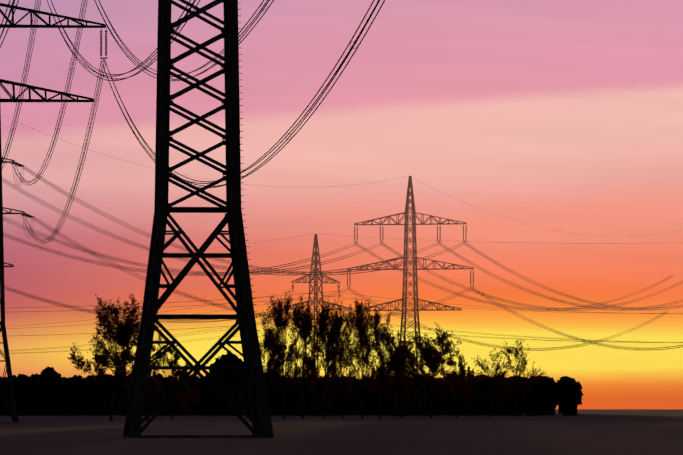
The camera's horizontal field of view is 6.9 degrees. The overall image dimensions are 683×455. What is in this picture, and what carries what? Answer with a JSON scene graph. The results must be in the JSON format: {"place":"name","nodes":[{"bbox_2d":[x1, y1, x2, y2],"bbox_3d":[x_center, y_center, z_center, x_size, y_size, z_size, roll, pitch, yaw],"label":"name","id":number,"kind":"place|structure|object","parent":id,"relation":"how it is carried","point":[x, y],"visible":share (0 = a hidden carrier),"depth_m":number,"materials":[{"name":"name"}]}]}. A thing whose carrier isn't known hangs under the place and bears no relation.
{"place":"outdoors","nodes":[
{"label":"outdoors","id":0,"kind":"place"},
{"bbox_2d":[0,409,682,454],"bbox_3d":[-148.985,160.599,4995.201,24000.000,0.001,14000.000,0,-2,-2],"label":"field ground","id":1,"kind":"structure","parent":0,"point":[621,432],"depth_m":359.29,"materials":[{"name":"soil"}]},
{"bbox_2d":[2,157,24,266],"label":"pylon angle","id":2,"kind":"object","parent":1,"relation":"on","point":[10,161],"visible":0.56,"depth_m":982.50,"materials":[{"name":"paint"}]},
{"bbox_2d":[11,30,473,314],"bbox_3d":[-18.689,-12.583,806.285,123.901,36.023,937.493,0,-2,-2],"label":"insulators","id":3,"kind":"object","parent":2,"relation":"attached to","point":[30,216],"visible":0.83,"depth_m":1267.33,"materials":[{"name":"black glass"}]},
{"bbox_2d":[0,3,105,422],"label":"pylon","id":4,"kind":"object","parent":1,"relation":"on","point":[14,415],"visible":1,"depth_m":689.70,"materials":[{"name":"metal"}]},
{"bbox_2d":[0,0,682,353],"bbox_3d":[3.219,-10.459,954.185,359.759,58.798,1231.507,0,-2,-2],"label":"conductors","id":5,"kind":"object","parent":4,"relation":"attached to","point":[254,271],"visible":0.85,"depth_m":1054.24,"materials":[{"name":"grey metal"}]},
{"bbox_2d":[9,2,682,349],"bbox_3d":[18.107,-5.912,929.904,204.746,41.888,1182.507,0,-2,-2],"label":"line fittings","id":6,"kind":"object","parent":4,"relation":"attached to","point":[195,181],"visible":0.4,"depth_m":834.31,"materials":[{"name":"paint"}]},
{"bbox_2d":[67,294,158,420],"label":"tree","id":7,"kind":"object","parent":1,"relation":"on","point":[103,356],"depth_m":798.98,"materials":[{"name":"black plant"}]},
{"bbox_2d":[123,345,172,420],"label":"shrub","id":8,"kind":"object","parent":1,"relation":"on","point":[147,396],"depth_m":808.84,"materials":[{"name":"black plant"}]},
{"bbox_2d":[146,335,199,419],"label":"small tree","id":9,"kind":"object","parent":1,"relation":"on","point":[180,373],"depth_m":819.16,"materials":[{"name":"black plant"}]},
{"bbox_2d":[123,0,273,437],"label":"pylon","id":10,"kind":"object","parent":1,"relation":"on","point":[259,418],"visible":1,"depth_m":336.04,"materials":[{"name":"metal"}]},
{"bbox_2d":[259,318,288,402],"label":"tree","id":11,"kind":"object","parent":1,"relation":"on","point":[267,342],"depth_m":949.61,"materials":[{"name":"black plant"}]},
{"bbox_2d":[259,288,307,418],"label":"tree","id":12,"kind":"object","parent":1,"relation":"on","point":[289,355],"depth_m":956.34,"materials":[{"name":"plant"}]},
{"bbox_2d":[0,352,582,415],"bbox_3d":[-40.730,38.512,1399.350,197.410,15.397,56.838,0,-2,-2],"label":"forest","id":13,"kind":"object","parent":1,"relation":"on","point":[43,396],"visible":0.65,"depth_m":1384.80,"materials":[{"name":"black plant"}]},
{"bbox_2d":[285,294,321,418],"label":"tree","id":14,"kind":"object","parent":1,"relation":"on","point":[303,314],"depth_m":963.38,"materials":[{"name":"plant"}]},
{"bbox_2d":[289,234,352,415],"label":"pylon","id":15,"kind":"object","parent":1,"relation":"on","point":[315,269],"visible":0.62,"depth_m":1250.33,"materials":[{"name":"metal"}]},
{"bbox_2d":[300,298,342,418],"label":"tree","id":16,"kind":"object","parent":1,"relation":"on","point":[325,317],"depth_m":949.92,"materials":[{"name":"black plant"}]},
{"bbox_2d":[324,292,363,418],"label":"tree","id":17,"kind":"object","parent":1,"relation":"on","point":[344,333],"depth_m":957.28,"materials":[{"name":"black plant"}]},
{"bbox_2d":[338,298,383,418],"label":"tree","id":18,"kind":"object","parent":1,"relation":"on","point":[362,313],"depth_m":964.16,"materials":[{"name":"plant"}]},
{"bbox_2d":[355,306,403,418],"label":"tree","id":19,"kind":"object","parent":1,"relation":"on","point":[385,369],"depth_m":950.08,"materials":[{"name":"plant"}]},
{"bbox_2d":[381,341,414,417],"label":"tree","id":20,"kind":"object","parent":1,"relation":"on","point":[406,398],"depth_m":1010.15,"materials":[{"name":"black plant"}]},
{"bbox_2d":[347,176,473,415],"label":"pylon","id":21,"kind":"object","parent":1,"relation":"on","point":[406,237],"visible":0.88,"depth_m":1270.99,"materials":[{"name":"metal"}]},
{"bbox_2d":[396,322,464,417],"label":"tree","id":22,"kind":"object","parent":1,"relation":"on","point":[439,390],"depth_m":998.88,"materials":[{"name":"black plant"}]},
{"bbox_2d":[439,348,474,417],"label":"tree","id":23,"kind":"object","parent":1,"relation":"on","point":[466,384],"depth_m":1020.00,"materials":[{"name":"black plant"}]},
{"bbox_2d":[452,365,481,416],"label":"tree","id":24,"kind":"object","parent":1,"relation":"on","point":[470,386],"depth_m":1150.92,"materials":[{"name":"black plant"}]},
{"bbox_2d":[453,348,514,416],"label":"tree","id":25,"kind":"object","parent":1,"relation":"on","point":[499,373],"depth_m":1100.87,"materials":[{"name":"black plant"}]},
{"bbox_2d":[498,338,544,416],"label":"tree","id":26,"kind":"object","parent":1,"relation":"on","point":[510,351],"depth_m":1101.49,"materials":[{"name":"black plant"}]},
{"bbox_2d":[0,0,682,408],"label":"sky","id":27,"kind":"structure","parent":0,"point":[565,117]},
{"bbox_2d":[381,330,409,418],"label":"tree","id":28,"kind":"object","parent":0,"point":[403,363],"depth_m":956.65,"materials":[{"name":"black plant"}]}
]}

